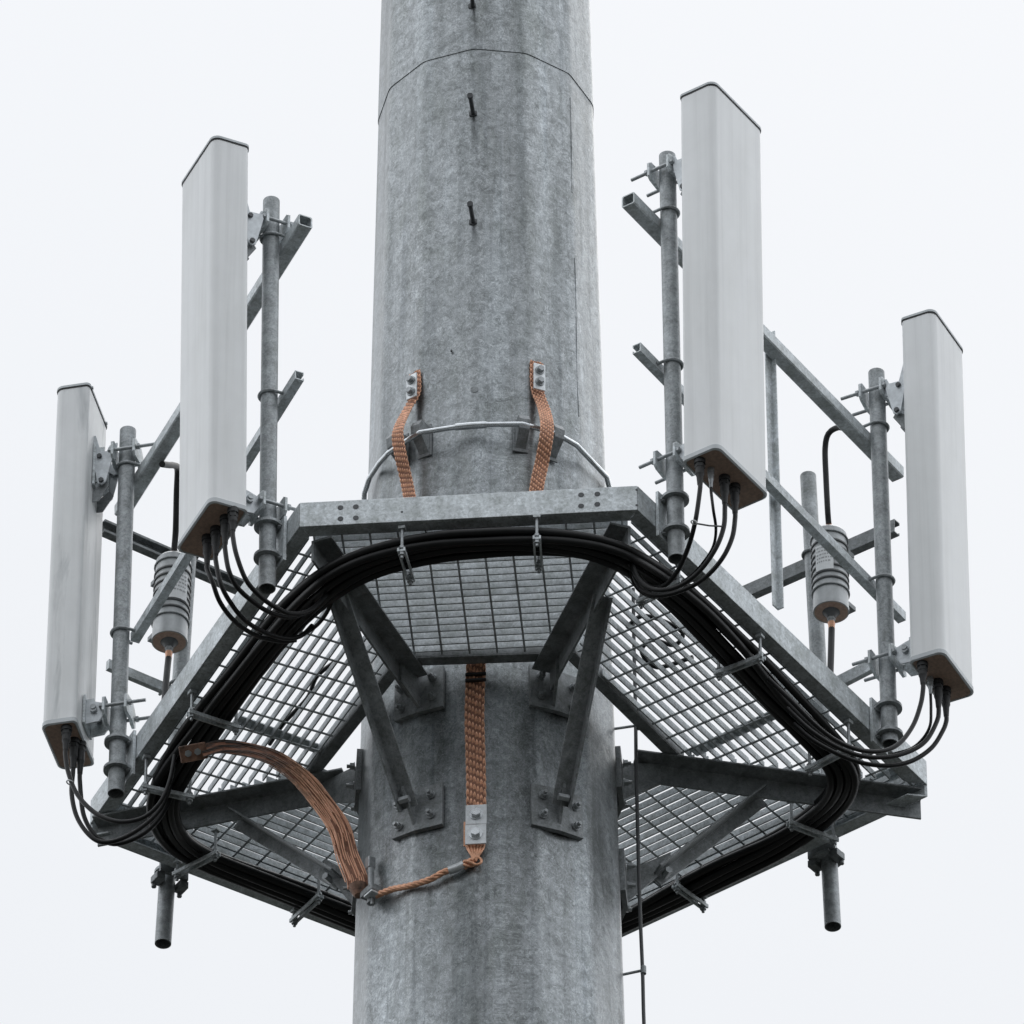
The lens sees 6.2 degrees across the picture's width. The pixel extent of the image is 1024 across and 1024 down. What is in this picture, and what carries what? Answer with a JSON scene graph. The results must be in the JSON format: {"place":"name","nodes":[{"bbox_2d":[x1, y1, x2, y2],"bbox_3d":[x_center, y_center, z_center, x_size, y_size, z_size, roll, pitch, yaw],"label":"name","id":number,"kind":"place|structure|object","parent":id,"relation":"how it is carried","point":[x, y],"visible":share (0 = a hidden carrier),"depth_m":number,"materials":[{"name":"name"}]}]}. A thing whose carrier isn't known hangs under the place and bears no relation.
{"place":"outdoors","nodes":[
{"label":"outdoors","id":0,"kind":"place"},
{"bbox_2d":[0,0,1023,1023],"label":"sky","id":1,"kind":"structure","parent":0,"point":[892,134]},
{"label":"ground","id":2,"kind":"structure","parent":0,"visible":0},
{"bbox_2d":[352,0,624,1023],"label":"monopole","id":3,"kind":"object","parent":2,"relation":"on","point":[486,280],"visible":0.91,"depth_m":35.21,"materials":[{"name":"grey metal"}]},
{"bbox_2d":[179,739,367,898],"bbox_3d":[-0.860,1.096,34.069,0.698,0.731,0.068,0,-40,0],"label":"copper strap","id":4,"kind":"object","parent":3,"relation":"attached to","point":[315,793],"visible":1,"depth_m":34.14,"materials":[{"name":"metal"}]},
{"bbox_2d":[360,855,384,905],"bbox_3d":[-0.501,1.317,33.844,0.060,0.245,0.082,25,-46,-26],"label":"earth clamp","id":5,"kind":"object","parent":3,"relation":"attached to","point":[368,893],"visible":1,"depth_m":33.80,"materials":[{"name":"metal"}]},
{"bbox_2d":[392,369,421,497],"bbox_3d":[-0.392,-0.228,34.989,0.109,0.861,0.140,0,-40,0],"label":"copper strap","id":6,"kind":"object","parent":3,"relation":"attached to","point":[413,385],"visible":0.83,"depth_m":34.96,"materials":[{"name":"metal"}]},
{"bbox_2d":[375,856,482,898],"bbox_3d":[-0.321,1.314,33.695,0.469,0.079,0.069,-20,-44,22],"label":"copper link","id":7,"kind":"object","parent":3,"relation":"attached to","point":[465,864],"visible":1,"depth_m":33.64,"materials":[{"name":"metal"}]},
{"bbox_2d":[463,663,486,861],"bbox_3d":[-0.132,0.846,33.962,0.083,1.024,0.071,0,-40,0],"label":"copper strap","id":8,"kind":"object","parent":3,"relation":"attached to","point":[474,840],"visible":1,"depth_m":33.95,"materials":[{"name":"orange metal"}]},
{"bbox_2d":[361,415,611,499],"bbox_3d":[-0.093,-0.182,35.138,0.944,0.173,0.473,0,-40,0],"label":"earth ring","id":9,"kind":"object","parent":3,"relation":"attached to","point":[422,431],"visible":0.89,"depth_m":35.00,"materials":[{"name":"silver metal"}]},
{"bbox_2d":[90,486,927,936],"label":"work platform","id":10,"kind":"structure","parent":3,"relation":"attached to","point":[502,610],"depth_m":34.24,"materials":[{"name":"metal"}]},
{"bbox_2d":[103,426,140,798],"bbox_3d":[-1.437,0.364,35.138,0.125,1.748,0.100,17,-43,-19],"label":"mounting pipe","id":11,"kind":"object","parent":10,"relation":"attached to","point":[119,768],"visible":1,"depth_m":35.04,"materials":[{"name":"metal"}]},
{"bbox_2d":[42,382,153,773],"bbox_3d":[-1.514,0.266,35.235,0.383,1.789,0.276,-8,-41,10],"label":"panel antenna","id":12,"kind":"object","parent":11,"relation":"attached to","point":[76,719],"visible":1,"depth_m":35.17,"materials":[{"name":"plastic"}]},
{"bbox_2d":[63,749,176,823],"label":"jumper cable","id":13,"kind":"object","parent":12,"relation":"attached to","point":[89,808],"visible":1,"depth_m":34.38,"materials":[{"name":"black rubber"}]},
{"bbox_2d":[69,767,172,844],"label":"jumper cable","id":14,"kind":"object","parent":12,"relation":"attached to","point":[146,823],"visible":1,"depth_m":34.47,"materials":[{"name":"black rubber"}]},
{"bbox_2d":[114,214,311,515],"bbox_3d":[-1.116,-0.532,35.151,0.055,0.156,1.700,17,-43,-19],"label":"square rail","id":15,"kind":"object","parent":11,"relation":"attached to","point":[299,230],"visible":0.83,"depth_m":35.30,"materials":[{"name":"metal"}]},
{"bbox_2d":[130,370,303,642],"bbox_3d":[-1.084,-0.012,34.605,0.035,0.165,1.494,17,-43,-19],"label":"channel rail","id":16,"kind":"object","parent":11,"relation":"attached to","point":[183,560],"visible":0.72,"depth_m":34.80,"materials":[{"name":"metal"}]},
{"bbox_2d":[140,754,194,804],"bbox_3d":[-1.260,0.980,34.607,0.201,0.183,0.029,13,-42,-15],"label":"cable hanger","id":17,"kind":"object","parent":10,"relation":"hanging from","point":[188,797],"visible":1,"depth_m":34.57,"materials":[{"name":"metal"}]},
{"bbox_2d":[77,773,172,845],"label":"jumper cable","id":18,"kind":"object","parent":17,"relation":"hanging from","point":[152,826],"visible":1,"depth_m":34.52,"materials":[{"name":"black rubber"}]},
{"bbox_2d":[151,551,198,948],"bbox_3d":[-1.276,0.881,35.541,0.166,1.908,0.150,22,-45,-24],"label":"mounting pipe","id":19,"kind":"object","parent":10,"relation":"attached to","point":[163,879],"visible":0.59,"depth_m":35.06,"materials":[{"name":"metal"}]},
{"bbox_2d":[106,659,200,707],"bbox_3d":[-1.310,0.670,35.744,0.512,0.062,0.022,22,-45,-24],"label":"flat rail","id":20,"kind":"object","parent":19,"relation":"attached to","point":[145,680],"visible":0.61,"depth_m":35.70,"materials":[{"name":"metal"}]},
{"bbox_2d":[147,551,192,657],"bbox_3d":[-1.296,0.363,35.780,0.167,0.538,0.197,0,-40,0],"label":"ribbed canister","id":21,"kind":"object","parent":19,"relation":"attached to","point":[170,624],"visible":0.73,"depth_m":35.67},
{"bbox_2d":[161,655,171,699],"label":"lead cable","id":22,"kind":"object","parent":21,"relation":"attached to","point":[166,674],"visible":0.4,"depth_m":35.47,"materials":[{"name":"black rubber"}]},
{"bbox_2d":[159,461,179,550],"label":"lead cable","id":23,"kind":"object","parent":21,"relation":"attached to","point":[175,466],"visible":0.88,"depth_m":35.84,"materials":[{"name":"black rubber"}]},
{"bbox_2d":[102,519,243,593],"bbox_3d":[-1.289,0.180,36.172,0.649,0.090,0.035,22,-45,-24],"label":"channel rail","id":24,"kind":"object","parent":19,"relation":"attached to","point":[149,547],"visible":0.34,"depth_m":36.15,"materials":[{"name":"grey metal"}]},
{"bbox_2d":[172,826,220,880],"bbox_3d":[-1.167,1.267,34.972,0.214,0.153,0.029,-28,-47,29],"label":"cable hanger","id":25,"kind":"object","parent":10,"relation":"hanging from","point":[214,855],"visible":1,"depth_m":34.95,"materials":[{"name":"metal"}]},
{"bbox_2d":[186,688,240,734],"bbox_3d":[-1.083,0.727,34.339,0.209,0.141,0.029,19,-43,-21],"label":"cable hanger","id":26,"kind":"object","parent":10,"relation":"hanging from","point":[234,727],"visible":1,"depth_m":34.31,"materials":[{"name":"metal"}]},
{"bbox_2d":[253,196,286,593],"bbox_3d":[-0.866,-0.434,34.219,0.125,1.881,0.127,17,-43,-19],"label":"mounting pipe","id":27,"kind":"object","parent":10,"relation":"attached to","point":[270,555],"visible":1,"depth_m":34.12,"materials":[{"name":"metal"}]},
{"bbox_2d":[178,135,295,565],"bbox_3d":[-0.964,-0.524,34.240,0.439,1.881,0.316,17,-43,-19],"label":"panel antenna","id":28,"kind":"object","parent":27,"relation":"attached to","point":[223,228],"visible":1,"depth_m":34.10,"materials":[{"name":"plastic"}]},
{"bbox_2d":[204,563,296,642],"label":"jumper cable","id":29,"kind":"object","parent":28,"relation":"attached to","point":[232,619],"visible":1,"depth_m":33.63,"materials":[{"name":"black rubber"}]},
{"bbox_2d":[213,554,312,640],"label":"jumper cable","id":30,"kind":"object","parent":28,"relation":"attached to","point":[246,621],"visible":1,"depth_m":33.58,"materials":[{"name":"black rubber"}]},
{"bbox_2d":[222,543,314,618],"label":"jumper cable","id":31,"kind":"object","parent":28,"relation":"attached to","point":[243,593],"visible":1,"depth_m":33.51,"materials":[{"name":"black rubber"}]},
{"bbox_2d":[230,529,328,615],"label":"jumper cable","id":32,"kind":"object","parent":28,"relation":"attached to","point":[257,593],"visible":1,"depth_m":33.48,"materials":[{"name":"black rubber"}]},
{"bbox_2d":[268,648,342,745],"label":"loose cable","id":33,"kind":"object","parent":10,"relation":"on","point":[295,710],"visible":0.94,"depth_m":34.47,"materials":[{"name":"black rubber"}]},
{"bbox_2d":[289,877,323,926],"bbox_3d":[-0.764,1.446,35.195,0.029,0.141,0.195,23,-45,-25],"label":"cable hanger","id":34,"kind":"object","parent":10,"relation":"hanging from","point":[317,898],"visible":0.89,"depth_m":35.16,"materials":[{"name":"metal"}]},
{"bbox_2d":[285,604,332,643],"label":"slack cable","id":35,"kind":"object","parent":10,"relation":"hanging from","point":[323,617],"visible":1,"depth_m":33.80,"materials":[{"name":"black rubber"}]},
{"bbox_2d":[397,525,414,585],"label":"cable hanger","id":36,"kind":"object","parent":10,"relation":"hanging from","point":[402,554],"visible":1,"depth_m":33.62,"materials":[{"name":"metal"}]},
{"bbox_2d":[157,535,835,801],"bbox_3d":[-0.169,0.899,34.528,2.366,0.102,2.371,-25,-46,27],"label":"trunk cable","id":37,"kind":"object","parent":10,"relation":"hanging from","point":[702,613],"visible":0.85,"depth_m":34.17,"materials":[{"name":"black rubber"}]},
{"bbox_2d":[146,535,858,934],"bbox_3d":[-0.163,0.918,34.501,2.408,0.104,2.393,-25,-46,27],"label":"trunk cable","id":38,"kind":"object","parent":10,"relation":"attached to","point":[466,541],"visible":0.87,"depth_m":34.09,"materials":[{"name":"black rubber"}]},
{"bbox_2d":[174,551,834,919],"bbox_3d":[-0.129,0.913,34.503,2.283,0.104,2.200,-29,-48,30],"label":"trunk cable","id":39,"kind":"object","parent":10,"relation":"attached to","point":[817,807],"visible":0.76,"depth_m":34.55,"materials":[{"name":"black rubber"}]},
{"bbox_2d":[167,545,843,924],"bbox_3d":[-0.159,0.923,34.507,2.286,0.102,2.267,-26,-47,28],"label":"trunk cable","id":40,"kind":"object","parent":10,"relation":"hanging from","point":[669,601],"visible":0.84,"depth_m":34.30,"materials":[{"name":"black rubber"}]},
{"bbox_2d":[150,527,860,846],"bbox_3d":[-0.164,0.899,34.520,2.416,0.104,2.426,-25,-46,27],"label":"trunk cable","id":41,"kind":"object","parent":10,"relation":"attached to","point":[751,646],"visible":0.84,"depth_m":33.79,"materials":[{"name":"black rubber"}]},
{"bbox_2d":[160,544,851,928],"bbox_3d":[-0.160,0.919,34.508,2.346,0.101,2.328,-26,-46,28],"label":"trunk cable","id":42,"kind":"object","parent":10,"relation":"attached to","point":[618,560],"visible":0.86,"depth_m":34.22,"materials":[{"name":"black rubber"}]},
{"bbox_2d":[179,757,835,885],"bbox_3d":[-0.139,0.896,34.519,2.342,0.102,2.277,-28,-47,29],"label":"trunk cable","id":43,"kind":"object","parent":10,"relation":"hanging from","point":[706,873],"visible":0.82,"depth_m":35.09,"materials":[{"name":"black rubber"}]},
{"bbox_2d":[184,653,835,906],"bbox_3d":[-0.134,0.901,34.520,2.281,0.104,2.218,-29,-48,30],"label":"trunk cable","id":44,"kind":"object","parent":10,"relation":"attached to","point":[345,901],"visible":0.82,"depth_m":35.06,"materials":[{"name":"black rubber"}]},
{"bbox_2d":[533,514,542,573],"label":"cable hanger","id":45,"kind":"object","parent":10,"relation":"hanging from","point":[538,563],"visible":1,"depth_m":33.57,"materials":[{"name":"metal"}]},
{"bbox_2d":[635,564,681,608],"bbox_3d":[0.528,0.252,33.763,0.198,0.153,0.029,-26,-47,28],"label":"cable hanger","id":46,"kind":"object","parent":10,"relation":"hanging from","point":[642,601],"visible":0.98,"depth_m":33.75,"materials":[{"name":"metal"}]},
{"bbox_2d":[629,571,674,598],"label":"slack cable","id":47,"kind":"object","parent":46,"relation":"hanging from","point":[632,581],"visible":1,"depth_m":33.68,"materials":[{"name":"black rubber"}]},
{"bbox_2d":[629,614,693,669],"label":"loose cable","id":48,"kind":"object","parent":10,"relation":"on","point":[666,643],"visible":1,"depth_m":34.21,"materials":[{"name":"black rubber"}]},
{"bbox_2d":[653,151,689,563],"bbox_3d":[0.569,-0.565,34.170,0.125,1.911,0.115,-24,-46,26],"label":"mounting pipe","id":49,"kind":"object","parent":10,"relation":"attached to","point":[672,527],"visible":1,"depth_m":34.07,"materials":[{"name":"metal"}]},
{"bbox_2d":[630,81,766,513],"bbox_3d":[0.653,-0.696,34.197,0.438,1.894,0.339,-24,-46,26],"label":"panel antenna","id":50,"kind":"object","parent":49,"relation":"attached to","point":[715,170],"visible":1,"depth_m":34.05,"materials":[{"name":"plastic"}]},
{"bbox_2d":[638,483,702,587],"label":"jumper cable","id":51,"kind":"object","parent":50,"relation":"attached to","point":[670,580],"visible":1,"depth_m":33.43,"materials":[{"name":"black rubber"}]},
{"bbox_2d":[628,502,726,592],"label":"jumper cable","id":52,"kind":"object","parent":50,"relation":"attached to","point":[692,577],"visible":1,"depth_m":33.43,"materials":[{"name":"black rubber"}]},
{"bbox_2d":[693,522,722,526],"bbox_3d":[0.697,0.045,33.403,0.148,0.068,0.006,28,-48,-30],"label":"cable tie","id":53,"kind":"object","parent":52,"relation":"attached to","point":[708,525],"visible":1,"depth_m":33.39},
{"bbox_2d":[631,512,737,597],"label":"jumper cable","id":54,"kind":"object","parent":50,"relation":"attached to","point":[706,576],"visible":1,"depth_m":33.47,"materials":[{"name":"black rubber"}]},
{"bbox_2d":[681,487,716,581],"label":"jumper cable","id":55,"kind":"object","parent":50,"relation":"attached to","point":[714,516],"visible":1,"depth_m":33.49,"materials":[{"name":"black rubber"}]},
{"bbox_2d":[672,873,708,912],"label":"cable hanger","id":56,"kind":"object","parent":10,"relation":"hanging from","point":[703,905],"visible":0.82,"depth_m":35.11,"materials":[{"name":"metal"}]},
{"bbox_2d":[713,632,765,680],"bbox_3d":[0.820,0.523,34.096,0.203,0.141,0.029,-21,-44,23],"label":"cable hanger","id":57,"kind":"object","parent":10,"relation":"hanging from","point":[719,672],"visible":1,"depth_m":34.07,"materials":[{"name":"metal"}]},
{"bbox_2d":[786,802,838,847],"bbox_3d":[1.107,1.145,34.830,0.214,0.150,0.029,21,-45,-24],"label":"cable hanger","id":58,"kind":"object","parent":10,"relation":"hanging from","point":[832,839],"visible":1,"depth_m":34.80,"materials":[{"name":"metal"}]},
{"bbox_2d":[800,471,844,931],"bbox_3d":[1.177,0.698,35.514,0.153,2.203,0.150,-26,-47,28],"label":"mounting pipe","id":59,"kind":"object","parent":10,"relation":"attached to","point":[827,860],"visible":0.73,"depth_m":35.45,"materials":[{"name":"metal"}]},
{"bbox_2d":[743,519,899,598],"bbox_3d":[1.174,0.188,36.000,0.719,0.089,0.035,-26,-47,28],"label":"channel rail","id":60,"kind":"object","parent":59,"relation":"attached to","point":[795,571],"visible":0.37,"depth_m":36.03,"materials":[{"name":"grey metal"}]},
{"bbox_2d":[810,524,855,627],"bbox_3d":[1.216,0.254,35.659,0.146,0.517,0.201,-26,-47,28],"label":"ribbed canister","id":61,"kind":"object","parent":59,"relation":"attached to","point":[830,596],"visible":0.87,"depth_m":35.56,"materials":[{"name":"grey plastic"}]},
{"bbox_2d":[827,626,834,672],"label":"lead cable","id":62,"kind":"object","parent":61,"relation":"hanging from","point":[831,646],"visible":0.67,"depth_m":35.38,"materials":[{"name":"black rubber"}]},
{"bbox_2d":[822,425,840,523],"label":"lead cable","id":63,"kind":"object","parent":61,"relation":"on","point":[830,432],"visible":0.87,"depth_m":35.84,"materials":[{"name":"black rubber"}]},
{"bbox_2d":[837,663,871,685],"bbox_3d":[1.267,0.623,35.542,0.280,0.068,0.022,-26,-47,28],"label":"flat rail","id":64,"kind":"object","parent":59,"relation":"attached to","point":[855,674],"visible":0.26,"depth_m":35.52,"materials":[{"name":"metal"}]},
{"bbox_2d":[804,718,852,776],"bbox_3d":[1.157,0.860,34.477,0.214,0.166,0.029,-29,-48,30],"label":"cable hanger","id":65,"kind":"object","parent":10,"relation":"hanging from","point":[810,768],"visible":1,"depth_m":34.46,"materials":[{"name":"metal"}]},
{"bbox_2d":[863,368,902,754],"bbox_3d":[1.368,0.167,35.073,0.125,1.784,0.104,-24,-45,26],"label":"mounting pipe","id":66,"kind":"object","parent":10,"relation":"attached to","point":[885,712],"visible":0.98,"depth_m":34.97,"materials":[{"name":"metal"}]},
{"bbox_2d":[622,192,903,481],"bbox_3d":[0.938,-0.641,35.050,0.055,0.101,1.820,-24,-46,26],"label":"square rail","id":67,"kind":"object","parent":66,"relation":"attached to","point":[791,366],"visible":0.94,"depth_m":35.18,"materials":[{"name":"metal"}]},
{"bbox_2d":[765,331,783,609],"bbox_3d":[0.962,-0.167,34.752,0.027,1.322,0.053,-24,-46,26],"label":"link bar","id":68,"kind":"object","parent":67,"relation":"hanging from","point":[774,472],"visible":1,"depth_m":34.74,"materials":[{"name":"metal"}]},
{"bbox_2d":[633,342,905,623],"bbox_3d":[0.950,-0.099,34.602,0.035,0.104,1.769,-24,-46,26],"label":"channel rail","id":69,"kind":"object","parent":66,"relation":"attached to","point":[800,514],"visible":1,"depth_m":34.74,"materials":[{"name":"metal"}]},
{"bbox_2d":[840,309,973,715],"bbox_3d":[1.456,0.056,35.100,0.432,1.795,0.287,-18,-43,20],"label":"panel antenna","id":70,"kind":"object","parent":66,"relation":"attached to","point":[923,398],"visible":1,"depth_m":34.97,"materials":[{"name":"plastic"}]},
{"bbox_2d":[766,677,925,753],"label":"jumper cable","id":71,"kind":"object","parent":70,"relation":"attached to","point":[797,707],"visible":1,"depth_m":34.09,"materials":[{"name":"black rubber"}]},
{"bbox_2d":[785,706,940,759],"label":"jumper cable","id":72,"kind":"object","parent":70,"relation":"attached to","point":[798,719],"visible":1,"depth_m":34.23,"materials":[{"name":"black rubber"}]},
{"bbox_2d":[792,715,948,767],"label":"jumper cable","id":73,"kind":"object","parent":70,"relation":"attached to","point":[928,750],"visible":1,"depth_m":34.29,"materials":[{"name":"black rubber"}]},
{"bbox_2d":[891,694,932,753],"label":"jumper cable","id":74,"kind":"object","parent":70,"relation":"attached to","point":[930,721],"visible":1,"depth_m":34.43,"materials":[{"name":"black rubber"}]},
{"bbox_2d":[529,360,553,490],"bbox_3d":[0.104,-0.250,34.934,0.105,0.908,0.140,0,-40,0],"label":"copper strap","id":75,"kind":"object","parent":3,"relation":"attached to","point":[546,434],"visible":0.73,"depth_m":34.91,"materials":[{"name":"metal"}]},
{"bbox_2d":[615,588,645,1023],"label":"riser cable","id":76,"kind":"object","parent":3,"relation":"attached to","point":[642,970],"visible":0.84,"depth_m":34.18,"materials":[{"name":"grey metal"}]}
]}

